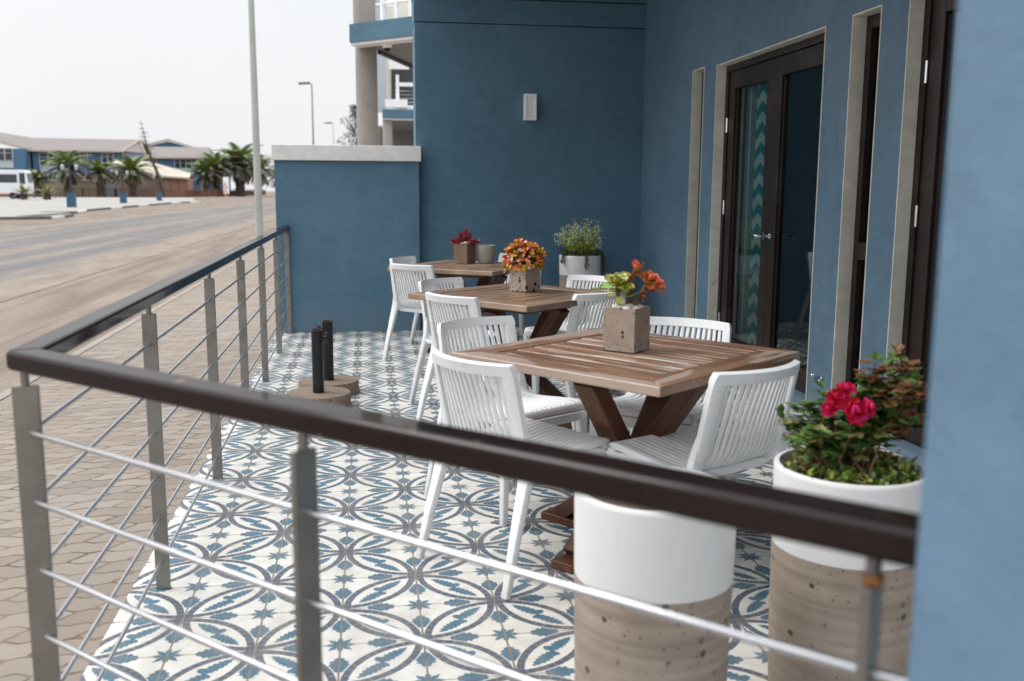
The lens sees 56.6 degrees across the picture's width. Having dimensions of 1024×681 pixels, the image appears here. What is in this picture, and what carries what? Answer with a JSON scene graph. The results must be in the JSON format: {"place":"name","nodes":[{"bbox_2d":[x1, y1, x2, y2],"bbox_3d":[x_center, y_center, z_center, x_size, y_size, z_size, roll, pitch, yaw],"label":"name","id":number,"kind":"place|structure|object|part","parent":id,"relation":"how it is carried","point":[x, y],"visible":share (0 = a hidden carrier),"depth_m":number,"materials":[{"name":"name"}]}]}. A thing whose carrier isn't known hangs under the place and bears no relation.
{"place":"outdoors","nodes":[
{"label":"outdoors","id":0,"kind":"place"},
{"bbox_2d":[0,243,275,680],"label":"sidewalk","id":1,"kind":"structure","parent":0,"point":[89,418],"depth_m":5.06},
{"bbox_2d":[248,0,263,264],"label":"street lamp","id":2,"kind":"object","parent":1,"relation":"on","point":[256,152],"visible":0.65,"depth_m":18.21,"materials":[{"name":"grey metal"}]},
{"bbox_2d":[271,144,420,332],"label":"boundary wall","id":3,"kind":"structure","parent":1,"relation":"on","point":[349,215],"depth_m":9.08,"materials":[{"name":"blue paint"}]},
{"bbox_2d":[0,201,275,301],"bbox_3d":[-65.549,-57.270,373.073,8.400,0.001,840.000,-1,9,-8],"label":"road","id":4,"kind":"structure","parent":0,"point":[35,258],"depth_m":27.36,"materials":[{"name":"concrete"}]},
{"bbox_2d":[0,191,275,392],"bbox_3d":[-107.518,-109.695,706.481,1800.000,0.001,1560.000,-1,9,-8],"label":"ground","id":5,"kind":"structure","parent":0,"point":[28,317],"depth_m":15.29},
{"bbox_2d":[0,214,73,219],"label":"kerb","id":6,"kind":"structure","parent":5,"relation":"on","point":[33,217],"depth_m":46.54,"materials":[{"name":"grey concrete"}]},
{"bbox_2d":[28,169,52,196],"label":"palm tree","id":7,"kind":"object","parent":5,"relation":"on","point":[38,183],"visible":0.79,"depth_m":173.75,"materials":[{"name":"green plant"}]},
{"bbox_2d":[51,215,64,218],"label":"kerb","id":8,"kind":"structure","parent":5,"relation":"on","point":[58,217],"depth_m":48.09,"materials":[{"name":"white paint"}]},
{"bbox_2d":[1,180,118,196],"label":"boundary wall","id":9,"kind":"structure","parent":5,"relation":"on","point":[79,184],"depth_m":180.46,"materials":[{"name":"brown brick"}]},
{"bbox_2d":[37,150,94,196],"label":"palm tree","id":10,"kind":"object","parent":5,"relation":"on","point":[63,175],"visible":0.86,"depth_m":173.63,"materials":[{"name":"green plant"}]},
{"bbox_2d":[60,162,77,206],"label":"street lamp","id":11,"kind":"object","parent":5,"relation":"on","point":[71,200],"visible":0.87,"depth_m":72.71,"materials":[{"name":"blue metal"}]},
{"bbox_2d":[0,132,151,181],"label":"hotel block","id":12,"kind":"structure","parent":5,"relation":"on","point":[30,154],"depth_m":189.30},
{"bbox_2d":[0,148,13,160],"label":"window","id":13,"kind":"structure","parent":12,"relation":"in","point":[6,154],"depth_m":184.16,"materials":[{"name":"grey glass"}]},
{"bbox_2d":[39,152,57,165],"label":"window","id":14,"kind":"structure","parent":12,"relation":"in","point":[42,155],"depth_m":188.06,"materials":[{"name":"grey glass"}]},
{"bbox_2d":[43,174,56,179],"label":"window","id":15,"kind":"structure","parent":12,"relation":"in","point":[54,178],"depth_m":188.75,"materials":[{"name":"grey glass"}]},
{"bbox_2d":[73,152,87,163],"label":"window","id":16,"kind":"structure","parent":12,"relation":"in","point":[78,153],"depth_m":188.98,"materials":[{"name":"grey glass"}]},
{"bbox_2d":[77,174,93,179],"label":"window","id":17,"kind":"structure","parent":12,"relation":"in","point":[79,175],"depth_m":189.68,"materials":[{"name":"grey glass"}]},
{"bbox_2d":[101,153,113,162],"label":"window","id":18,"kind":"structure","parent":12,"relation":"in","point":[105,157],"depth_m":189.72,"materials":[{"name":"grey glass"}]},
{"bbox_2d":[0,188,184,197],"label":"fence","id":19,"kind":"object","parent":5,"relation":"on","point":[116,193],"visible":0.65,"depth_m":177.37,"materials":[{"name":"brown wood"}]},
{"bbox_2d":[0,197,196,216],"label":"parking apron","id":20,"kind":"object","parent":5,"relation":"on","point":[29,207],"visible":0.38,"depth_m":90.56,"materials":[{"name":"concrete"}]},
{"bbox_2d":[0,170,33,198],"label":"bus","id":21,"kind":"object","parent":20,"relation":"on","point":[12,178],"visible":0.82,"depth_m":132.28,"materials":[{"name":"white paint"}]},
{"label":"window","id":22,"kind":"part","parent":21,"relation":"part of","materials":[{"name":"grey glass"}]},
{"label":"rear window","id":23,"kind":"part","parent":21,"relation":"part of","materials":[{"name":"grey glass"}]},
{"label":"back window","id":24,"kind":"part","parent":21,"relation":"part of","materials":[{"name":"grey glass"}]},
{"bbox_2d":[8,183,39,199],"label":"young palm","id":25,"kind":"object","parent":20,"relation":"on","point":[24,194],"visible":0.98,"depth_m":123.30,"materials":[{"name":"green plant"}]},
{"bbox_2d":[34,184,58,199],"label":"young palm","id":26,"kind":"object","parent":20,"relation":"on","point":[47,194],"visible":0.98,"depth_m":124.70,"materials":[{"name":"green plant"}]},
{"bbox_2d":[74,158,122,196],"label":"palm tree","id":27,"kind":"object","parent":5,"relation":"on","point":[99,178],"visible":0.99,"depth_m":175.22,"materials":[{"name":"green plant"}]},
{"bbox_2d":[40,202,189,213],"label":"kerb","id":28,"kind":"structure","parent":5,"relation":"on","point":[76,212],"depth_m":69.05,"materials":[{"name":"white concrete"}]},
{"bbox_2d":[115,169,128,202],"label":"lamp pedestal","id":29,"kind":"object","parent":5,"relation":"on","point":[123,197],"visible":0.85,"depth_m":95.87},
{"bbox_2d":[107,155,154,196],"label":"palm tree","id":30,"kind":"object","parent":5,"relation":"on","point":[132,178],"visible":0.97,"depth_m":176.48,"materials":[{"name":"green plant"}]},
{"bbox_2d":[0,241,272,400],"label":"kerb","id":31,"kind":"structure","parent":5,"relation":"on","point":[7,393],"depth_m":10.09,"materials":[{"name":"grey concrete"}]},
{"bbox_2d":[78,201,200,212],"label":"kerb","id":32,"kind":"structure","parent":5,"relation":"on","point":[80,211],"depth_m":76.22,"materials":[{"name":"white paint"}]},
{"bbox_2d":[138,119,166,196],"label":"dead tree","id":33,"kind":"object","parent":5,"relation":"on","point":[156,171],"visible":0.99,"depth_m":178.41,"materials":[{"name":"brown wood"}]},
{"bbox_2d":[113,160,192,196],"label":"brick outbuilding","id":34,"kind":"structure","parent":5,"relation":"on","point":[173,179],"depth_m":187.41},
{"bbox_2d":[163,180,170,196],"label":"garage door","id":35,"kind":"structure","parent":34,"relation":"in","point":[166,182],"depth_m":187.47,"materials":[{"name":"brown wood"}]},
{"bbox_2d":[171,180,178,196],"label":"garage door","id":36,"kind":"structure","parent":34,"relation":"in","point":[174,182],"depth_m":187.67,"materials":[{"name":"brown wood"}]},
{"bbox_2d":[179,180,185,196],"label":"garage door","id":37,"kind":"structure","parent":34,"relation":"in","point":[182,183],"depth_m":187.83,"materials":[{"name":"brown wood"}]},
{"bbox_2d":[153,173,162,200],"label":"lamp pedestal","id":38,"kind":"object","parent":5,"relation":"on","point":[159,195],"visible":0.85,"depth_m":119.58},
{"bbox_2d":[144,147,213,195],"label":"hotel block","id":39,"kind":"structure","parent":5,"relation":"on","point":[178,158],"depth_m":220.90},
{"bbox_2d":[174,159,191,168],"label":"window","id":40,"kind":"structure","parent":39,"relation":"in","point":[178,163],"depth_m":220.41,"materials":[{"name":"grey glass"}]},
{"bbox_2d":[147,139,230,189],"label":"gabled block","id":41,"kind":"structure","parent":5,"relation":"on","point":[171,144],"depth_m":238.07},
{"bbox_2d":[181,160,223,192],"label":"palm tree","id":42,"kind":"object","parent":5,"relation":"on","point":[205,181],"visible":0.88,"depth_m":210.82,"materials":[{"name":"green plant"}]},
{"bbox_2d":[190,152,242,196],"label":"palm tree","id":43,"kind":"object","parent":5,"relation":"on","point":[217,165],"visible":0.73,"depth_m":213.11,"materials":[{"name":"green plant"}]},
{"bbox_2d":[184,188,265,196],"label":"fence","id":44,"kind":"object","parent":5,"relation":"on","point":[232,192],"visible":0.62,"depth_m":207.11,"materials":[{"name":"brown wood"}]},
{"bbox_2d":[223,177,228,198],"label":"warning sign","id":45,"kind":"object","parent":5,"relation":"on","point":[225,185],"visible":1,"depth_m":165.32,"materials":[{"name":"white metal"}]},
{"bbox_2d":[208,142,272,196],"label":"palm tree","id":46,"kind":"object","parent":5,"relation":"on","point":[244,172],"visible":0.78,"depth_m":217.04,"materials":[{"name":"green plant"}]},
{"bbox_2d":[245,154,274,187],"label":"palm tree","id":47,"kind":"object","parent":5,"relation":"on","point":[264,177],"visible":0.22,"depth_m":227.82,"materials":[{"name":"green plant"}]},
{"bbox_2d":[298,82,313,144],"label":"street lamp","id":48,"kind":"object","parent":5,"relation":"on","point":[301,83],"visible":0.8,"depth_m":55.31,"materials":[{"name":"grey metal"}]},
{"bbox_2d":[325,122,333,144],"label":"street lamp","id":49,"kind":"object","parent":5,"relation":"on","point":[333,130],"visible":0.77,"depth_m":87.53,"materials":[{"name":"grey metal"}]},
{"bbox_2d":[335,104,356,144],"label":"tree","id":50,"kind":"object","parent":5,"relation":"on","point":[355,126],"visible":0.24,"depth_m":99.10,"materials":[{"name":"green plant"}]},
{"bbox_2d":[375,0,413,145],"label":"balcony building","id":51,"kind":"structure","parent":5,"relation":"on","point":[395,92],"depth_m":39.42,"materials":[{"name":"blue paint"}]},
{"bbox_2d":[391,68,412,104],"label":"window","id":52,"kind":"structure","parent":51,"relation":"in","point":[406,76],"depth_m":41.31,"materials":[{"name":"grey glass"}]},
{"bbox_2d":[411,0,1023,680],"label":"hotel building","id":53,"kind":"structure","parent":5,"relation":"on","point":[893,194],"depth_m":5.85,"materials":[{"name":"blue paint"}]},
{"bbox_2d":[523,94,536,120],"bbox_3d":[0.175,-2.268,9.254,0.120,0.250,0.080,-1,9,-8],"label":"wall light","id":54,"kind":"object","parent":53,"relation":"attached to","point":[530,108],"visible":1,"depth_m":9.22,"materials":[{"name":"white paint"}]},
{"bbox_2d":[684,67,704,337],"bbox_3d":[1.606,-1.126,8.054,0.143,2.270,0.290,-1,9,-8],"label":"window","id":55,"kind":"structure","parent":53,"relation":"in","point":[698,75],"depth_m":8.15,"materials":[{"name":"grey paint"}]},
{"bbox_2d":[731,84,757,342],"bbox_3d":[1.838,-1.032,7.494,0.061,2.200,0.392,-1,9,-8],"label":"curtain","id":56,"kind":"object","parent":53,"relation":"hanging from","point":[744,191],"visible":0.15,"depth_m":7.49,"materials":[{"name":"fabric"}]},
{"bbox_2d":[746,81,767,345],"bbox_3d":[1.852,-0.989,7.217,0.012,2.200,0.170,-1,9,-10],"label":"curtain","id":57,"kind":"object","parent":53,"relation":"hanging from","point":[757,205],"visible":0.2,"depth_m":7.21,"materials":[{"name":"teal fabric"}]},
{"bbox_2d":[810,373,823,381],"bbox_3d":[1.872,0.228,5.847,0.035,0.036,0.134,-1,9,-8],"label":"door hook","id":58,"kind":"object","parent":53,"relation":"attached to","point":[815,375],"depth_m":5.84,"materials":[{"name":"silver metal"}]},
{"bbox_2d":[831,4,882,389],"bbox_3d":[2.009,-0.699,5.396,0.143,2.253,0.316,-1,9,-8],"label":"window","id":59,"kind":"structure","parent":53,"relation":"in","point":[866,25],"depth_m":5.49,"materials":[{"name":"grey paint"}]},
{"bbox_2d":[0,0,392,190],"label":"sky","id":60,"kind":"structure","parent":0,"point":[77,69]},
{"bbox_2d":[264,166,274,188],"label":"palm tree","id":61,"kind":"object","parent":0,"point":[273,174],"visible":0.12,"depth_m":253.70,"materials":[{"name":"green plant"}]},
{"bbox_2d":[349,0,412,145],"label":"balcony building","id":62,"kind":"structure","parent":0,"point":[369,35],"depth_m":17.03,"materials":[{"name":"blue paint"}]},
{"bbox_2d":[382,44,391,51],"bbox_3d":[-2.167,-5.096,16.541,0.170,0.160,0.170,-1,9,-8],"label":"dome camera","id":63,"kind":"object","parent":62,"relation":"attached to","point":[387,47],"visible":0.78,"depth_m":16.49,"materials":[{"name":"white paint"}]},
{"bbox_2d":[79,327,898,680],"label":"floor","id":64,"kind":"structure","parent":0,"point":[527,629],"depth_m":3.44,"materials":[{"name":"tile"}]},
{"bbox_2d":[286,329,350,406],"bbox_3d":[-1.223,0.173,5.998,0.400,0.492,0.400,-1,9,-8],"label":"parasol base","id":65,"kind":"object","parent":64,"relation":"on","point":[318,390],"visible":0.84,"depth_m":5.96,"materials":[{"name":"black paint"}]},
{"bbox_2d":[298,320,358,395],"bbox_3d":[-1.236,0.111,6.396,0.400,0.492,0.400,-1,9,-8],"label":"parasol base","id":66,"kind":"object","parent":64,"relation":"on","point":[349,382],"visible":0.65,"depth_m":6.36,"materials":[{"name":"black paint"}]},
{"bbox_2d":[382,263,458,360],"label":"cafe chair","id":67,"kind":"object","parent":64,"relation":"on","point":[410,306],"visible":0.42,"depth_m":7.54,"materials":[{"name":"white plastic"}]},
{"bbox_2d":[383,256,460,350],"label":"cafe chair","id":68,"kind":"object","parent":64,"relation":"on","point":[408,259],"visible":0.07,"depth_m":8.32,"materials":[{"name":"white plastic"}]},
{"bbox_2d":[6,225,919,680],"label":"terrace railing","id":69,"kind":"object","parent":64,"relation":"on","point":[874,537],"visible":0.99,"depth_m":1.51,"materials":[{"name":"metal"}]},
{"bbox_2d":[409,277,521,402],"bbox_3d":[-0.295,0.010,6.125,0.569,0.790,0.508,7,11,35],"label":"cafe chair","id":70,"kind":"object","parent":64,"relation":"on","point":[424,286],"visible":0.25,"depth_m":6.09,"materials":[{"name":"white plastic"}]},
{"bbox_2d":[388,260,544,351],"bbox_3d":[-0.360,-0.247,7.864,0.947,0.752,0.947,5,10,26],"label":"wooden table","id":71,"kind":"object","parent":64,"relation":"on","point":[485,273],"visible":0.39,"depth_m":7.62,"materials":[{"name":"brown wood"}]},
{"bbox_2d":[454,243,474,263],"bbox_3d":[-0.400,-0.738,8.036,0.134,0.165,0.134,5,10,29],"label":"cube planter","id":72,"kind":"object","parent":71,"relation":"on","point":[464,253],"visible":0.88,"depth_m":7.98,"materials":[{"name":"brown concrete"}]},
{"bbox_2d":[450,228,481,246],"bbox_3d":[-0.388,-0.870,7.989,0.271,0.170,0.142,-1,9,-8],"label":"succulent plant","id":73,"kind":"object","parent":72,"relation":"in","point":[466,237],"visible":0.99,"depth_m":7.99,"materials":[{"name":"red plant"}]},
{"bbox_2d":[476,245,495,262],"bbox_3d":[-0.222,-0.733,8.064,0.166,0.148,0.166,-1,9,-8],"label":"round pot","id":74,"kind":"object","parent":71,"relation":"on","point":[485,253],"visible":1,"depth_m":8.00,"materials":[{"name":"white ceramic"}]},
{"bbox_2d":[416,291,538,429],"bbox_3d":[-0.191,0.114,5.468,0.569,0.790,0.508,-8,12,-44],"label":"cafe chair","id":75,"kind":"object","parent":64,"relation":"on","point":[436,303],"visible":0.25,"depth_m":5.32,"materials":[{"name":"white plastic"}]},
{"bbox_2d":[424,316,586,526],"bbox_3d":[-0.023,0.319,4.159,0.508,0.790,0.569,-8,12,-41],"label":"cafe chair","id":76,"kind":"object","parent":64,"relation":"on","point":[555,410],"visible":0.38,"depth_m":4.17,"materials":[{"name":"white plastic"}]},
{"bbox_2d":[408,283,610,428],"bbox_3d":[0.048,0.089,5.737,0.947,0.752,0.947,8,12,42],"label":"wooden table","id":77,"kind":"object","parent":64,"relation":"on","point":[551,304],"visible":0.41,"depth_m":5.55,"materials":[{"name":"brown wood"}]},
{"bbox_2d":[509,264,539,291],"bbox_3d":[0.077,-0.387,5.808,0.134,0.165,0.134,8,12,41],"label":"cube planter","id":78,"kind":"object","parent":77,"relation":"on","point":[527,280],"visible":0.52,"depth_m":5.76,"materials":[{"name":"concrete"}]},
{"bbox_2d":[501,238,546,273],"bbox_3d":[0.077,-0.514,5.792,0.279,0.222,0.297,-1,9,-8],"label":"succulent plant","id":79,"kind":"object","parent":78,"relation":"in","point":[528,256],"visible":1,"depth_m":5.72,"materials":[{"name":"orange plant"}]},
{"bbox_2d":[415,349,609,599],"bbox_3d":[0.013,0.425,3.484,0.569,0.790,0.508,-8,12,-42],"label":"cafe chair","id":80,"kind":"object","parent":64,"relation":"on","point":[518,424],"visible":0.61,"depth_m":3.29,"materials":[{"name":"white plastic"}]},
{"bbox_2d":[498,253,540,340],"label":"cafe chair","id":81,"kind":"object","parent":64,"relation":"on","point":[521,322],"visible":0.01,"depth_m":8.38,"materials":[{"name":"white plastic"}]},
{"bbox_2d":[523,274,624,398],"bbox_3d":[0.424,-0.023,6.357,0.508,0.790,0.569,8,11,39],"label":"cafe chair","id":82,"kind":"object","parent":64,"relation":"on","point":[573,280],"visible":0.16,"depth_m":6.51,"materials":[{"name":"white plastic"}]},
{"bbox_2d":[559,254,600,324],"bbox_3d":[0.650,-0.443,9.142,0.400,0.755,0.400,-1,9,-8],"label":"tall planter","id":83,"kind":"object","parent":64,"relation":"on","point":[573,264],"visible":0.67,"depth_m":8.94,"materials":[{"name":"ceramic"}]},
{"bbox_2d":[552,218,602,255],"bbox_3d":[0.640,-0.979,9.043,0.512,0.375,0.448,-1,9,-8],"label":"flowering plant","id":84,"kind":"object","parent":83,"relation":"in","point":[571,242],"visible":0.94,"depth_m":9.00,"materials":[{"name":"green plant"}]},
{"bbox_2d":[557,248,605,275],"bbox_3d":[0.670,-0.687,9.093,0.486,0.385,0.480,-1,9,-8],"label":"trailing plant","id":85,"kind":"object","parent":83,"relation":"in","point":[594,252],"visible":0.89,"depth_m":8.98,"materials":[{"name":"green plant"}]},
{"bbox_2d":[565,292,625,430],"bbox_3d":[0.374,0.084,5.676,0.507,0.790,0.569,-7,12,-40],"label":"cafe chair","id":86,"kind":"object","parent":64,"relation":"on","point":[575,313],"visible":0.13,"depth_m":5.38,"materials":[{"name":"white plastic"}]},
{"bbox_2d":[451,327,799,573],"bbox_3d":[0.434,0.414,3.674,0.947,0.752,0.947,8,12,42],"label":"wooden table","id":87,"kind":"object","parent":64,"relation":"on","point":[669,376],"visible":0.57,"depth_m":3.49,"materials":[{"name":"brown wood"}]},
{"bbox_2d":[603,306,649,352],"bbox_3d":[0.440,-0.048,3.657,0.134,0.165,0.134,6,11,33],"label":"cube planter","id":88,"kind":"object","parent":87,"relation":"on","point":[626,330],"visible":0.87,"depth_m":3.60,"materials":[{"name":"concrete"}]},
{"bbox_2d":[590,259,666,305],"bbox_3d":[0.439,-0.204,3.621,0.293,0.206,0.137,-1,9,-8],"label":"succulent plant","id":89,"kind":"object","parent":88,"relation":"in","point":[617,280],"visible":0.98,"depth_m":3.61,"materials":[{"name":"green plant"}]},
{"bbox_2d":[612,301,644,308],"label":"pebbles","id":90,"kind":"object","parent":88,"relation":"on","point":[623,305],"visible":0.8,"depth_m":3.61,"materials":[{"name":"white stone"}]},
{"bbox_2d":[574,465,735,680],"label":"tall planter","id":91,"kind":"object","parent":64,"relation":"on","point":[674,563],"visible":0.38,"depth_m":2.07,"materials":[{"name":"ceramic"}]},
{"bbox_2d":[590,316,736,478],"bbox_3d":[0.668,0.322,4.163,0.508,0.790,0.569,6,10,31],"label":"cafe chair","id":92,"kind":"object","parent":64,"relation":"on","point":[629,405],"visible":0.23,"depth_m":4.21,"materials":[{"name":"white plastic"}]},
{"bbox_2d":[605,359,800,475],"bbox_3d":[0.685,0.447,3.368,0.508,0.790,0.569,-6,11,-36],"label":"cafe chair","id":93,"kind":"object","parent":64,"relation":"on","point":[705,445],"visible":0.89,"depth_m":3.19,"materials":[{"name":"white plastic"}]},
{"bbox_2d":[767,446,922,680],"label":"tall planter","id":94,"kind":"object","parent":64,"relation":"on","point":[814,598],"visible":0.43,"depth_m":2.28,"materials":[{"name":"concrete"}]},
{"bbox_2d":[775,343,928,483],"bbox_3d":[0.868,0.182,2.365,0.392,0.314,0.287,-1,9,-8],"label":"rose bush","id":95,"kind":"object","parent":94,"relation":"in","point":[874,405],"visible":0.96,"depth_m":2.32,"materials":[{"name":"green plant"}]},
{"bbox_2d":[781,444,922,485],"bbox_3d":[0.843,0.312,2.379,0.351,0.057,0.346,-1,9,-8],"label":"ground cover plant","id":96,"kind":"object","parent":94,"relation":"on","point":[884,458],"visible":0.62,"depth_m":2.32,"materials":[{"name":"green plant"}]}
]}

